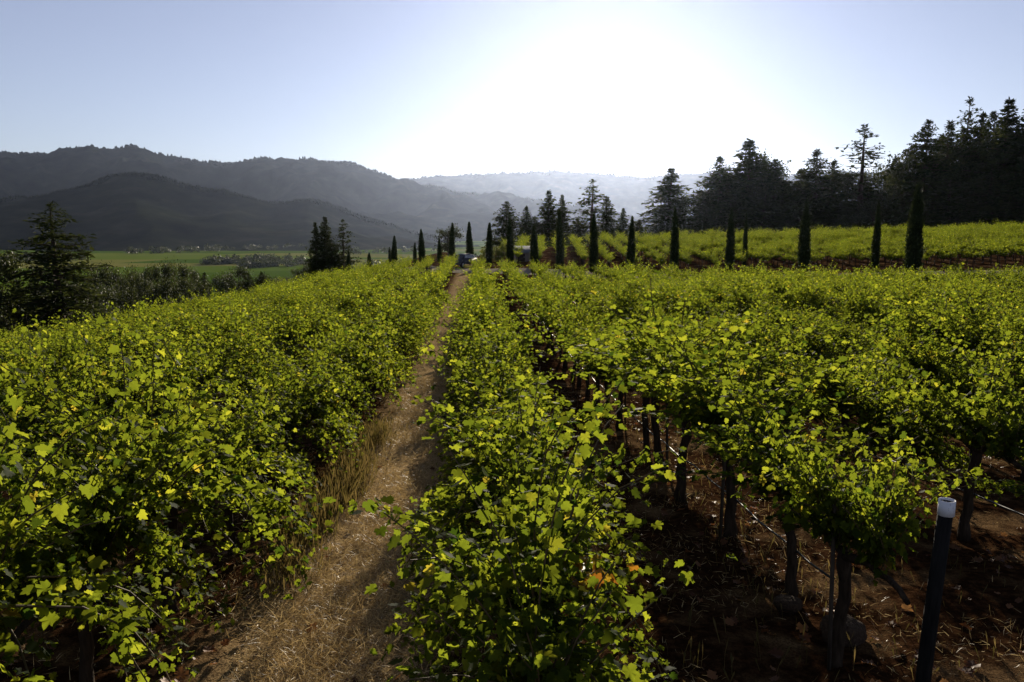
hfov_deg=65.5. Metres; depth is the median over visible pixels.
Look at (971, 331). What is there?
grapevine
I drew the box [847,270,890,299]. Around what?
grapevine
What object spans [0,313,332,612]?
grapevine
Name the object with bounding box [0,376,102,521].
grapevine
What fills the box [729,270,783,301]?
grapevine
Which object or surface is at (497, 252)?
bush
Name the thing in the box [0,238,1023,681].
ground
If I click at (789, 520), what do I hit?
grapevine
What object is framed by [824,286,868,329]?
grapevine
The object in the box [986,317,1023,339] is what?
grapevine
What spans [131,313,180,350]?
grapevine
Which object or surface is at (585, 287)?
grapevine
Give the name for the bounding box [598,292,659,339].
grapevine
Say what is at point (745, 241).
cypress tree
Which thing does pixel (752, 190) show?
broadleaf tree
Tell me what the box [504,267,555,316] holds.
grapevine
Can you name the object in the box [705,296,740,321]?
grapevine
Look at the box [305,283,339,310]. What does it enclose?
grapevine
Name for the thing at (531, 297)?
grapevine
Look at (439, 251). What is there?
cypress tree
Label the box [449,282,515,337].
grapevine
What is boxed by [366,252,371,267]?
cypress tree
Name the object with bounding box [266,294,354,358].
grapevine
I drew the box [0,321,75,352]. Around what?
grapevine
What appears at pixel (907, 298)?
grapevine
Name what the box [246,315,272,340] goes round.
grapevine
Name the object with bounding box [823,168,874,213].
broadleaf tree
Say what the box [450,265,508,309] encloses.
grapevine
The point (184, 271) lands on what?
broadleaf tree
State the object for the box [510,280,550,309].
grapevine
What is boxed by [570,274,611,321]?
grapevine
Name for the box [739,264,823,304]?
grapevine
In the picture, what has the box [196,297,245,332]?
grapevine
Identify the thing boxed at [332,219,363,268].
pine tree
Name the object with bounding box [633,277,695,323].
grapevine
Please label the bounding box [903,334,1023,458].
grapevine
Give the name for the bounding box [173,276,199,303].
broadleaf tree
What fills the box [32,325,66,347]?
grapevine
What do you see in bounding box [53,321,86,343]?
grapevine
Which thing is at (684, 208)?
broadleaf tree
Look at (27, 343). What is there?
grapevine
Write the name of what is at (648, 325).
grapevine
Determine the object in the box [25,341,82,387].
grapevine
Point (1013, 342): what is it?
grapevine
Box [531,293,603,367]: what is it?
grapevine
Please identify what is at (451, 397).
grapevine
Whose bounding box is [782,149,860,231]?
fir tree
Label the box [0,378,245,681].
grapevine
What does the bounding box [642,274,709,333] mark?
grapevine
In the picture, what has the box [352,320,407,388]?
grapevine
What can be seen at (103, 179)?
hillside woods
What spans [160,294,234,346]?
grapevine
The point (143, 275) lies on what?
broadleaf tree
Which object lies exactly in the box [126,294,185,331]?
grapevine
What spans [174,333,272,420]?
grapevine
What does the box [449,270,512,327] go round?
grapevine
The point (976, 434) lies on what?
grapevine
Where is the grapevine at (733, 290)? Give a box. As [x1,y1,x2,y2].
[704,276,789,310]
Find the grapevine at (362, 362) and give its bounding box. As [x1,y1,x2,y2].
[303,311,404,423]
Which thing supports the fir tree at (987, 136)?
on the ground at (972, 580)
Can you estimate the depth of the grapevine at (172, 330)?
22.46 m
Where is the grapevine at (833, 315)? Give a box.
[806,301,857,326]
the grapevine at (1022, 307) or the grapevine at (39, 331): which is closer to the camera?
the grapevine at (1022, 307)
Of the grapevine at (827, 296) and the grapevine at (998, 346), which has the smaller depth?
the grapevine at (998, 346)
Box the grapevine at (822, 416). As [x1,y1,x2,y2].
[761,351,856,461]
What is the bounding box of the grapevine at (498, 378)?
[418,328,553,464]
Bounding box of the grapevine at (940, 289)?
[904,276,965,298]
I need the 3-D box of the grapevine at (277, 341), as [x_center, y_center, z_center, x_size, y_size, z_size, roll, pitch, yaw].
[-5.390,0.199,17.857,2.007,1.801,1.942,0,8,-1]
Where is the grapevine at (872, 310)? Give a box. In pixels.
[830,283,927,351]
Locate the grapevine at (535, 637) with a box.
[296,403,737,681]
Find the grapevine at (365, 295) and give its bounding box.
[339,265,393,323]
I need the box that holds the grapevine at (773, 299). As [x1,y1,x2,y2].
[734,280,794,334]
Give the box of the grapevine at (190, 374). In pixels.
[108,341,230,436]
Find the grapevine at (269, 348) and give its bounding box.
[225,328,294,395]
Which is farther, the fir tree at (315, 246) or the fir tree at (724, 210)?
the fir tree at (724, 210)
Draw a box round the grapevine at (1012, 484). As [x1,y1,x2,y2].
[943,440,1023,499]
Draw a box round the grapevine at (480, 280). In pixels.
[461,263,504,308]
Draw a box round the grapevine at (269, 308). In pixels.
[259,298,291,322]
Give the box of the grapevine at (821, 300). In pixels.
[786,282,856,319]
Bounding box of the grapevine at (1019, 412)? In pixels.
[970,402,1023,478]
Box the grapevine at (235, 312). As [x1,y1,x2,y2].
[206,289,248,325]
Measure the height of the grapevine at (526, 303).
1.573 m
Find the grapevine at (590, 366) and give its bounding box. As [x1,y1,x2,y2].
[547,332,632,419]
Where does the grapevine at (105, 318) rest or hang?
on the ground at (972, 580)
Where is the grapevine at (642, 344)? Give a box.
[526,270,765,472]
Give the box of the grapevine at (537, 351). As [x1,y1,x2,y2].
[448,316,541,415]
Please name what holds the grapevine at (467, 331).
on the ground at (972, 580)
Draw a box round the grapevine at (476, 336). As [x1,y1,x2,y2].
[438,294,545,403]
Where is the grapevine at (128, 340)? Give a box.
[76,296,176,383]
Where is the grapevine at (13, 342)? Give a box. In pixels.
[3,322,30,365]
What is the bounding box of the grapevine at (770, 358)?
[726,306,817,408]
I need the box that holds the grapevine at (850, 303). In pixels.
[816,274,909,346]
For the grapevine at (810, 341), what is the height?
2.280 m
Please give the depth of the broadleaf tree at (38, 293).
123.85 m
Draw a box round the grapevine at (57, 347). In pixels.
[26,320,117,365]
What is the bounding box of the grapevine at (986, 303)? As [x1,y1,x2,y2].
[924,263,1022,327]
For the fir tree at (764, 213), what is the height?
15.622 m
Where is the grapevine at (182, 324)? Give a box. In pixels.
[147,299,213,345]
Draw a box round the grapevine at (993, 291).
[978,285,1003,300]
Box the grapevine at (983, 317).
[962,299,1008,328]
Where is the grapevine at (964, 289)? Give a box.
[931,273,995,306]
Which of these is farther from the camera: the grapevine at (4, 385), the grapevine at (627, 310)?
the grapevine at (627, 310)
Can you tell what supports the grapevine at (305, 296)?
on the ground at (972, 580)
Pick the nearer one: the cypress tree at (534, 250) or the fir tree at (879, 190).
the cypress tree at (534, 250)
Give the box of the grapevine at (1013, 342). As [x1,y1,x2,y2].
[974,308,1023,395]
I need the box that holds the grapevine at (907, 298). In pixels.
[844,266,936,327]
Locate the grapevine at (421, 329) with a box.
[380,299,431,354]
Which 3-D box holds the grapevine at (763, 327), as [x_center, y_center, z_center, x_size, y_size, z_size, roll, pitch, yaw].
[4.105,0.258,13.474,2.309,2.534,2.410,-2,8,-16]
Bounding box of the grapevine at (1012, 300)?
[983,280,1023,314]
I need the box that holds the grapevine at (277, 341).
[218,312,307,388]
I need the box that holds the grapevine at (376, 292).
[357,280,388,310]
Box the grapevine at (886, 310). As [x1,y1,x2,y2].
[860,292,936,340]
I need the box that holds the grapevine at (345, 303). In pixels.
[317,269,392,326]
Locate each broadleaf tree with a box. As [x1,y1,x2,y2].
[0,247,31,335]
[0,309,10,332]
[25,277,55,331]
[63,280,90,317]
[64,280,114,325]
[78,264,102,302]
[83,286,123,317]
[86,259,114,295]
[104,263,130,312]
[104,272,132,311]
[110,279,126,311]
[113,265,142,300]
[121,262,154,298]
[126,271,155,311]
[136,264,153,302]
[142,282,161,305]
[143,274,180,310]
[148,262,166,287]
[155,257,187,303]
[160,281,190,304]
[167,260,198,301]
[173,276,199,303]
[184,281,211,302]
[188,265,211,296]
[206,274,232,295]
[217,272,239,295]
[221,264,252,293]
[254,272,280,284]
[287,265,309,281]
[434,223,464,255]
[644,222,680,235]
[661,186,718,227]
[718,165,772,209]
[741,148,792,198]
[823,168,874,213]
[829,208,873,231]
[844,198,895,229]
[849,159,890,201]
[873,148,928,219]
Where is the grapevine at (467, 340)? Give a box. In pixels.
[445,321,520,392]
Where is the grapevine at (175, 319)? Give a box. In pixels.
[137,304,197,345]
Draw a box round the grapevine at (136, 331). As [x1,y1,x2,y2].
[94,322,155,350]
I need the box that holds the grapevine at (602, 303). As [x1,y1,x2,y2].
[585,284,624,336]
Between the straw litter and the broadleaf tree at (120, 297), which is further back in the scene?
the broadleaf tree at (120, 297)
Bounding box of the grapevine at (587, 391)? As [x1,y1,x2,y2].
[549,310,635,394]
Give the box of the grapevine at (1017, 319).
[951,298,1023,345]
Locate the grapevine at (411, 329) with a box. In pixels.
[364,285,444,360]
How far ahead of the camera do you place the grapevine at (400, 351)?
18.55 m
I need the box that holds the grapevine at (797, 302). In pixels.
[781,270,846,315]
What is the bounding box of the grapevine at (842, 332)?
[808,296,885,362]
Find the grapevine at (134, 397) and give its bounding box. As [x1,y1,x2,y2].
[48,340,194,463]
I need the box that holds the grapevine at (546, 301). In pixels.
[514,270,582,354]
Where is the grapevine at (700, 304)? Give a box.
[665,283,727,321]
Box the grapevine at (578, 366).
[534,318,656,386]
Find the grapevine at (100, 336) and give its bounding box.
[63,314,126,381]
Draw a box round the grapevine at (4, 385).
[0,335,76,447]
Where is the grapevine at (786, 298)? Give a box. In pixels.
[759,284,822,330]
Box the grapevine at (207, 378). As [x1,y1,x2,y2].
[137,319,260,427]
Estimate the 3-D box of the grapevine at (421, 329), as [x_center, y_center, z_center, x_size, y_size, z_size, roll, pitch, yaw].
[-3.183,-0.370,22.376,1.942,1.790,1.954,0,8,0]
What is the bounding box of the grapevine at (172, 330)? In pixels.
[136,311,189,352]
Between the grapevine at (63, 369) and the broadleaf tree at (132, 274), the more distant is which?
the broadleaf tree at (132, 274)
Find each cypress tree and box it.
[346,251,351,270]
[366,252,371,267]
[387,247,390,264]
[390,236,397,267]
[412,243,416,264]
[418,229,425,262]
[437,239,441,261]
[448,223,455,256]
[464,222,473,254]
[484,222,493,263]
[505,217,514,263]
[529,224,538,263]
[555,209,565,267]
[588,213,598,272]
[626,216,635,269]
[668,206,680,272]
[724,208,735,272]
[742,213,748,268]
[796,201,812,271]
[870,203,882,268]
[902,182,925,275]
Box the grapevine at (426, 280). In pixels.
[403,264,459,309]
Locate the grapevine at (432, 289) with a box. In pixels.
[397,269,446,312]
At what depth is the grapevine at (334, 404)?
10.50 m
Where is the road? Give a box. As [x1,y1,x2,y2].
[401,266,1022,279]
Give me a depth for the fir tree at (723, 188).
232.13 m
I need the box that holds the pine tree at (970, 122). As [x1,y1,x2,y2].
[952,95,982,161]
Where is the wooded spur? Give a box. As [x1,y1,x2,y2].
[0,174,478,250]
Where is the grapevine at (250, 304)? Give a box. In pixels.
[236,294,276,319]
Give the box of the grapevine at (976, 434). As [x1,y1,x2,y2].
[850,329,1023,541]
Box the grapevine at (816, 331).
[790,317,839,363]
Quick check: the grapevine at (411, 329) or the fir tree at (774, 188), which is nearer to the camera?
the grapevine at (411, 329)
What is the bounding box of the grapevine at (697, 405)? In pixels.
[556,312,895,537]
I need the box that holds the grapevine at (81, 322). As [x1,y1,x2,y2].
[48,312,102,334]
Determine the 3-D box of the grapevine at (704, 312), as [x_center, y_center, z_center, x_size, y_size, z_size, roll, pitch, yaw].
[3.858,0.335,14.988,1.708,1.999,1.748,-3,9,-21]
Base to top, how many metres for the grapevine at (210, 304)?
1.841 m
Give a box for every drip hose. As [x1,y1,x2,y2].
[518,293,829,577]
[560,293,1023,515]
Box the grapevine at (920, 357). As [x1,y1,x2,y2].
[824,303,969,424]
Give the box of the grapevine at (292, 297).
[258,285,310,317]
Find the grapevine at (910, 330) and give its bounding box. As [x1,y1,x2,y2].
[857,284,990,398]
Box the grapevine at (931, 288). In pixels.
[892,277,955,307]
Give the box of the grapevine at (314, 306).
[269,283,356,356]
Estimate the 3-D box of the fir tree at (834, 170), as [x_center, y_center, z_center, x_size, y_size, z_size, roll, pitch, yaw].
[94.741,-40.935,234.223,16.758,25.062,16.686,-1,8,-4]
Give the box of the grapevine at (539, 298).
[526,283,571,317]
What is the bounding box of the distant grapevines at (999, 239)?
[0,218,1023,341]
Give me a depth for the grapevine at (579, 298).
33.26 m
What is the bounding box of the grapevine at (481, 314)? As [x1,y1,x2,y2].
[437,276,537,376]
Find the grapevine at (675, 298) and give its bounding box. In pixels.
[640,279,706,316]
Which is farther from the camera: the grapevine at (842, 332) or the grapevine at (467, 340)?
the grapevine at (842, 332)
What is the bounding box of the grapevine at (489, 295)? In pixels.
[451,279,517,341]
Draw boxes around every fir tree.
[4,280,42,340]
[90,278,108,309]
[121,281,142,322]
[198,272,215,299]
[236,273,255,294]
[243,272,272,294]
[301,222,326,277]
[305,217,338,276]
[312,239,351,276]
[481,201,520,250]
[513,205,544,245]
[519,217,553,245]
[534,189,568,246]
[554,194,576,245]
[563,217,586,245]
[586,195,626,244]
[614,208,629,243]
[626,168,694,235]
[634,220,648,243]
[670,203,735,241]
[680,156,758,234]
[698,191,775,232]
[713,138,786,224]
[726,191,800,240]
[747,158,797,228]
[770,195,833,237]
[779,168,828,211]
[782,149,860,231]
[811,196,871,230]
[817,159,848,225]
[835,176,885,227]
[861,155,907,226]
[866,119,964,228]
[873,188,937,226]
[893,171,991,229]
[927,120,972,201]
[934,163,1023,225]
[935,127,979,184]
[944,110,1012,193]
[956,111,989,161]
[958,97,1023,224]
[959,120,1012,184]
[978,109,1023,223]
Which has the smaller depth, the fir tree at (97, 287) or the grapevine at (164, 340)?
the grapevine at (164, 340)
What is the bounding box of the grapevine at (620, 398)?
[541,307,713,430]
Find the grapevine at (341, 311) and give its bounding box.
[314,297,363,330]
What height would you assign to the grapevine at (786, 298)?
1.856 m
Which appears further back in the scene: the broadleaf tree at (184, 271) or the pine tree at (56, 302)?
the broadleaf tree at (184, 271)
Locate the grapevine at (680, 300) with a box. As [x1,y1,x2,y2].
[655,286,715,319]
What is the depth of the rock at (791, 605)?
5.69 m
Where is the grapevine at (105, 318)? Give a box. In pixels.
[67,308,122,325]
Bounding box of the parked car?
[452,254,476,267]
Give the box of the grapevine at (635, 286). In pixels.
[599,259,667,298]
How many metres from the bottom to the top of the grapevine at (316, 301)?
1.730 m
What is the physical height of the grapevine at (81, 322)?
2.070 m
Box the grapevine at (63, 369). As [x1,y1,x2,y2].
[12,315,145,409]
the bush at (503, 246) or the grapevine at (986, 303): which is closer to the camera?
the grapevine at (986, 303)
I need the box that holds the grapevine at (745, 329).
[556,302,840,501]
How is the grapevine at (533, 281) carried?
on the ground at (972, 580)
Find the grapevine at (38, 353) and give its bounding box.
[11,338,65,362]
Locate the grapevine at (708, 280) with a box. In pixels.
[675,267,724,294]
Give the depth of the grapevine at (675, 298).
26.24 m
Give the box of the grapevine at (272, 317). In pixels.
[243,302,291,332]
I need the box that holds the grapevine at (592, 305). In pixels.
[581,280,624,331]
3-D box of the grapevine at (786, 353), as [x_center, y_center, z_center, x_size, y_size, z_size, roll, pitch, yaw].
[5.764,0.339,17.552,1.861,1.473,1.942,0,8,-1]
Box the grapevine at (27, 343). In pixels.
[3,334,51,361]
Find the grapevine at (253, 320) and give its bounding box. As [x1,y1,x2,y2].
[219,304,276,336]
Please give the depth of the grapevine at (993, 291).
30.51 m
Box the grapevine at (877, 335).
[843,326,906,363]
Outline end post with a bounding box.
[915,497,955,681]
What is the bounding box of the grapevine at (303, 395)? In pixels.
[207,339,363,484]
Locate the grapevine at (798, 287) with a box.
[779,263,840,292]
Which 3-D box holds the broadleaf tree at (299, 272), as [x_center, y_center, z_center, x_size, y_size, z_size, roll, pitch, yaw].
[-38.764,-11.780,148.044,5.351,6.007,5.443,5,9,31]
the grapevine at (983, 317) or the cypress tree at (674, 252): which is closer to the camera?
the grapevine at (983, 317)
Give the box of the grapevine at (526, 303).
[509,288,539,328]
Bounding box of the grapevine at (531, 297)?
[512,277,570,332]
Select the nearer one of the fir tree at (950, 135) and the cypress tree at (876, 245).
the cypress tree at (876, 245)
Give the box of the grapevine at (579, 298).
[571,286,592,311]
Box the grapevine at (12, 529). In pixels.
[0,381,195,681]
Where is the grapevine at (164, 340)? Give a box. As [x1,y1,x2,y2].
[127,320,206,391]
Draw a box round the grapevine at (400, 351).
[352,321,413,380]
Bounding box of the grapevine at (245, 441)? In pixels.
[133,379,323,556]
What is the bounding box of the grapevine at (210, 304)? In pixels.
[195,299,228,313]
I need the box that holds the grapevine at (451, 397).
[426,291,585,435]
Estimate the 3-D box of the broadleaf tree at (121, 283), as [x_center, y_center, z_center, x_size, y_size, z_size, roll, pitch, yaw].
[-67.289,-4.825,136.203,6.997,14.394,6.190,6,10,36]
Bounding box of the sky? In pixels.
[0,0,1023,178]
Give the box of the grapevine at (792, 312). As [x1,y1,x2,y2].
[740,298,810,342]
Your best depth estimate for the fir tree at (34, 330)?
48.74 m
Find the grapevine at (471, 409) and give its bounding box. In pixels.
[422,362,553,510]
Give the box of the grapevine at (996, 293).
[982,288,1005,311]
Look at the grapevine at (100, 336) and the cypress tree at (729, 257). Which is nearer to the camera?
the grapevine at (100, 336)
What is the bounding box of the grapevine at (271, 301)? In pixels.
[255,293,284,314]
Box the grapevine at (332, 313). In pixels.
[290,298,354,347]
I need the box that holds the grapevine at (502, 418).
[424,361,594,543]
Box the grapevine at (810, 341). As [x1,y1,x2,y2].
[759,291,847,385]
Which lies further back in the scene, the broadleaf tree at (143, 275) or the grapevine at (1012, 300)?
the broadleaf tree at (143, 275)
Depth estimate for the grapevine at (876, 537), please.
4.61 m
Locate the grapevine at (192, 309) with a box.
[167,300,208,320]
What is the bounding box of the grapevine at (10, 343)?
[0,326,57,376]
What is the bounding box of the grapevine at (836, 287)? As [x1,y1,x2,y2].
[813,260,867,308]
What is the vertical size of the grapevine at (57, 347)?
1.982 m
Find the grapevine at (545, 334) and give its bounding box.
[515,285,562,337]
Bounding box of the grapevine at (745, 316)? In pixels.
[710,309,786,334]
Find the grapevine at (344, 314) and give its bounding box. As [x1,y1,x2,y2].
[324,296,363,335]
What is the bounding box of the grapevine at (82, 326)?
[46,316,122,350]
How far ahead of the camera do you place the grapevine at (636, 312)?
21.30 m
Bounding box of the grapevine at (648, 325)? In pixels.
[634,312,666,337]
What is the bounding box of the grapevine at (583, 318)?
[537,285,616,377]
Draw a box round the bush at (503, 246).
[499,241,506,257]
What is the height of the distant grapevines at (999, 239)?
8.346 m
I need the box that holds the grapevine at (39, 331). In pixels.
[11,322,61,341]
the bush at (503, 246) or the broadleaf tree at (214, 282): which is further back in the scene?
the broadleaf tree at (214, 282)
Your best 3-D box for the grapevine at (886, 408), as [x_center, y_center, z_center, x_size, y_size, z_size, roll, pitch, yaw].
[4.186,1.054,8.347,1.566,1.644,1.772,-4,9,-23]
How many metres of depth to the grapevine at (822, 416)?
10.97 m
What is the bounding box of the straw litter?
[0,375,1023,681]
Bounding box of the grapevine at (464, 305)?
[451,284,509,333]
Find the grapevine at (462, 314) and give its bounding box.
[435,292,518,372]
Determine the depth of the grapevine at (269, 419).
8.34 m
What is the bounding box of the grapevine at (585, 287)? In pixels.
[553,274,609,322]
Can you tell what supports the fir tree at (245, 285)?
on the ground at (972, 580)
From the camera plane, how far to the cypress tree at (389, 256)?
109.61 m
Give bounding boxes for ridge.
[0,145,656,240]
[410,171,906,229]
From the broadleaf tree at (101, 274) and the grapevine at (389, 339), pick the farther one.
the broadleaf tree at (101, 274)
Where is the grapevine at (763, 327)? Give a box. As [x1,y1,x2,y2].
[685,281,820,401]
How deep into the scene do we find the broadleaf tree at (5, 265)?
45.01 m
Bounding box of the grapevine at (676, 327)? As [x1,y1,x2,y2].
[660,302,713,341]
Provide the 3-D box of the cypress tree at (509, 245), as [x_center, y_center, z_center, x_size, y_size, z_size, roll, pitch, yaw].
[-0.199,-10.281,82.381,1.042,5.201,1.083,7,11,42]
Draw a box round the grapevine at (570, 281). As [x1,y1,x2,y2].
[555,270,598,303]
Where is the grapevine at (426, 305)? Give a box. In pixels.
[369,275,442,342]
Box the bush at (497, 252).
[492,246,501,260]
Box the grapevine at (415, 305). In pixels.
[363,280,439,333]
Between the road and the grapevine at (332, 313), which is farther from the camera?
the road
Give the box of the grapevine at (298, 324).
[244,295,335,377]
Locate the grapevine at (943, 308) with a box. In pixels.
[913,293,975,328]
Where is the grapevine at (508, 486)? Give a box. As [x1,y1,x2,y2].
[408,332,687,681]
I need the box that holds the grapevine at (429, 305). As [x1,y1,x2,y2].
[391,273,451,327]
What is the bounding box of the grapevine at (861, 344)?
[847,319,873,355]
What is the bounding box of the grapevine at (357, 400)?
[279,330,378,440]
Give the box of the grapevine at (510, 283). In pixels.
[501,273,545,313]
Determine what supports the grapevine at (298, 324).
on the ground at (972, 580)
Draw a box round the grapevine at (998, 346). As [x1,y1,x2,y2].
[972,285,1023,416]
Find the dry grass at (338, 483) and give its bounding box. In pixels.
[88,397,1023,681]
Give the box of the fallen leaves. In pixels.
[4,395,1023,681]
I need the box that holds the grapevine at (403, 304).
[365,281,451,349]
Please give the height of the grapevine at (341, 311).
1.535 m
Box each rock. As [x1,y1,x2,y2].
[773,594,802,615]
[820,614,866,646]
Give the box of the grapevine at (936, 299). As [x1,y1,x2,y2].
[921,289,965,314]
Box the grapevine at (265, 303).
[246,296,276,317]
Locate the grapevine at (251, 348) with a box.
[145,296,305,407]
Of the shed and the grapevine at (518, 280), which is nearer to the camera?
the grapevine at (518, 280)
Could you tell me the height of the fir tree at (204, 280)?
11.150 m
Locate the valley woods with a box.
[0,243,480,267]
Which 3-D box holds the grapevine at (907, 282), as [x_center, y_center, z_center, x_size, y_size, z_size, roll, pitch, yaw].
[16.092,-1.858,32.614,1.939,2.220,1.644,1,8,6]
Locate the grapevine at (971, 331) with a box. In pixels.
[885,276,1023,398]
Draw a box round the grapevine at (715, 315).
[689,302,742,337]
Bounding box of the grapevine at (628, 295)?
[595,268,649,335]
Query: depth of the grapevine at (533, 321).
30.68 m
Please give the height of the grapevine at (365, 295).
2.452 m
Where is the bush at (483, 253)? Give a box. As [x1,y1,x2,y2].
[479,248,485,261]
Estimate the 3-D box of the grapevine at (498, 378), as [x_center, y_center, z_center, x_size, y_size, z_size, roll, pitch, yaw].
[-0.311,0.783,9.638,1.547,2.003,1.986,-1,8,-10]
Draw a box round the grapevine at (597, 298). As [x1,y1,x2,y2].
[582,286,614,328]
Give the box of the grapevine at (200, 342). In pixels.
[172,325,243,378]
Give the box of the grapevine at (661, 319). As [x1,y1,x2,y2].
[637,303,682,346]
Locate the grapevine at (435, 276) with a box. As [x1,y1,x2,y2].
[407,267,450,305]
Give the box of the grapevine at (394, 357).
[330,295,420,398]
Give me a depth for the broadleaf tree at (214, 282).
179.37 m
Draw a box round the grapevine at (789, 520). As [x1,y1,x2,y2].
[605,377,983,596]
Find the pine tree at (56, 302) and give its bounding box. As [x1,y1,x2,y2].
[0,201,128,334]
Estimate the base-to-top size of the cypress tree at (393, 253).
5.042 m
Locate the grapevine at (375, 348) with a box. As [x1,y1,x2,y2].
[322,327,410,410]
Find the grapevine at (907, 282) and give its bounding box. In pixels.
[892,269,926,298]
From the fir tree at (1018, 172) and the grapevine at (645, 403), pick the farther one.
the fir tree at (1018, 172)
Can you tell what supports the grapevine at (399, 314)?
on the ground at (972, 580)
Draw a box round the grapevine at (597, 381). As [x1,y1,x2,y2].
[552,311,644,405]
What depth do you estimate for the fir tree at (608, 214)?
150.49 m
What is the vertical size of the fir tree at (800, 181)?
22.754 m
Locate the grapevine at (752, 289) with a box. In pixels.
[736,284,769,305]
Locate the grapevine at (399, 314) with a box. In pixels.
[337,272,443,365]
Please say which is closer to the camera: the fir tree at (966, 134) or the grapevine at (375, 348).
the grapevine at (375, 348)
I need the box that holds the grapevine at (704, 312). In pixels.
[672,307,766,363]
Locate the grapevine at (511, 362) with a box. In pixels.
[431,315,542,439]
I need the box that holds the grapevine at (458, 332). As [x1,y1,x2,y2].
[445,286,521,349]
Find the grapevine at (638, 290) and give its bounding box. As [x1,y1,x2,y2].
[633,279,675,321]
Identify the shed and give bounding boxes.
[514,246,530,261]
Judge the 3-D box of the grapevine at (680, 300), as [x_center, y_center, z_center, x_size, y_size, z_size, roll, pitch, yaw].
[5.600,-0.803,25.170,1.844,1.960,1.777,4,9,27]
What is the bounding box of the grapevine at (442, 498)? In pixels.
[389,336,662,622]
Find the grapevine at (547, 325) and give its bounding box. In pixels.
[524,301,605,360]
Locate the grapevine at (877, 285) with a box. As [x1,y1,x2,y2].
[853,276,905,302]
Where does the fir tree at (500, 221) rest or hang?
on the ground at (972, 580)
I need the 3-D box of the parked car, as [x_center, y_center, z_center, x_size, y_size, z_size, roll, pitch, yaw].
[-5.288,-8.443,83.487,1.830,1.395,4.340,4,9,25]
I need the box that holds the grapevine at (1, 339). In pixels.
[0,325,37,356]
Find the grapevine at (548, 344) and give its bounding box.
[524,290,583,347]
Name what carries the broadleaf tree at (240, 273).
on the ground at (972, 580)
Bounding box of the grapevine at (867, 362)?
[837,337,916,426]
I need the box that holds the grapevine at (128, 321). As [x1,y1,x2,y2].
[113,304,157,330]
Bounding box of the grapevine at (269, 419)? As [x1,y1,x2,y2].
[213,369,321,512]
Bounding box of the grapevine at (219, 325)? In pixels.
[170,289,262,354]
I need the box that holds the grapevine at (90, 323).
[76,317,112,329]
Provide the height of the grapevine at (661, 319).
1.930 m
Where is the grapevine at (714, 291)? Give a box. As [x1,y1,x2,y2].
[684,258,745,314]
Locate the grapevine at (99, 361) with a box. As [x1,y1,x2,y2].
[6,319,159,396]
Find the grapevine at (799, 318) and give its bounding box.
[749,299,833,354]
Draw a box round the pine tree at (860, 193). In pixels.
[829,123,894,217]
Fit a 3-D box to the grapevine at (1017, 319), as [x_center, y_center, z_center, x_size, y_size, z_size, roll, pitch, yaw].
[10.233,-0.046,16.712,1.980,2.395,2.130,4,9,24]
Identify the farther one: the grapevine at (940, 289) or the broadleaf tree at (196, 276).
the broadleaf tree at (196, 276)
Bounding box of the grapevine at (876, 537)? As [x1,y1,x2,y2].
[693,382,976,670]
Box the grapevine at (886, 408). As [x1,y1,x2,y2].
[824,363,996,505]
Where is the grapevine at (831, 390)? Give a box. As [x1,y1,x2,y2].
[740,326,938,467]
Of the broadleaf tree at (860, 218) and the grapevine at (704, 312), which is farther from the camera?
the broadleaf tree at (860, 218)
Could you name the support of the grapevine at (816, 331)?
on the ground at (972, 580)
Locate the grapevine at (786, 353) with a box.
[759,324,806,371]
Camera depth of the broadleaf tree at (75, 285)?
117.69 m
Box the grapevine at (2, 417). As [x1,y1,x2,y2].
[0,384,22,429]
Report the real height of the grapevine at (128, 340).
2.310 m
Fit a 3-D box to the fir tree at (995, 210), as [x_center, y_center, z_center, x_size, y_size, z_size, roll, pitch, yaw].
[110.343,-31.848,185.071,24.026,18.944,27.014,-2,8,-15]
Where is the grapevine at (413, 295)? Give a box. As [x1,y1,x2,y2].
[376,281,437,328]
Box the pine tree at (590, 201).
[563,179,620,237]
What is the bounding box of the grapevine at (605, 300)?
[594,286,637,330]
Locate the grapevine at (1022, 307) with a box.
[980,293,1023,325]
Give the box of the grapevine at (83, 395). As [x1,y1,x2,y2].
[0,307,158,492]
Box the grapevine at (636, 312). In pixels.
[621,299,675,338]
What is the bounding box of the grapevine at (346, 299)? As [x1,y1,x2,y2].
[320,283,372,322]
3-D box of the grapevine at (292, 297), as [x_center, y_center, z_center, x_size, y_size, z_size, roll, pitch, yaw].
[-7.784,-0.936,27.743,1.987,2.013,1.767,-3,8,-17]
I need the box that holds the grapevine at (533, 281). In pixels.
[507,274,571,318]
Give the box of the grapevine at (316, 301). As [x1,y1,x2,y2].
[300,289,333,312]
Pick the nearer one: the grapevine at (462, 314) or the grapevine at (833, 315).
the grapevine at (462, 314)
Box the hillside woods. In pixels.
[0,143,875,242]
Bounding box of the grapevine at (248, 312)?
[234,302,262,322]
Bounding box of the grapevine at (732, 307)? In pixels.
[711,288,754,324]
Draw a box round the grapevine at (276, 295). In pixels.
[260,284,292,310]
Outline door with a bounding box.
[519,254,524,260]
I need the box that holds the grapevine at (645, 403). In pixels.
[563,314,774,452]
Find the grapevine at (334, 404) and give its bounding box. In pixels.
[250,308,379,460]
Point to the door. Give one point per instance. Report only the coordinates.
(522, 257)
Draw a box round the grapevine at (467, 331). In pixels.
[441,298,504,364]
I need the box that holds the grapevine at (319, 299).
[306,286,335,308]
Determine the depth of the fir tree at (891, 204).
201.78 m
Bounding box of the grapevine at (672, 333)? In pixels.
[652,318,715,351]
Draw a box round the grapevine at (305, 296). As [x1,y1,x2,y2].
[281,281,322,316]
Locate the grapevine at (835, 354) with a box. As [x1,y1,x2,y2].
[802,333,860,409]
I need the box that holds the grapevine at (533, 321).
[509,283,556,325]

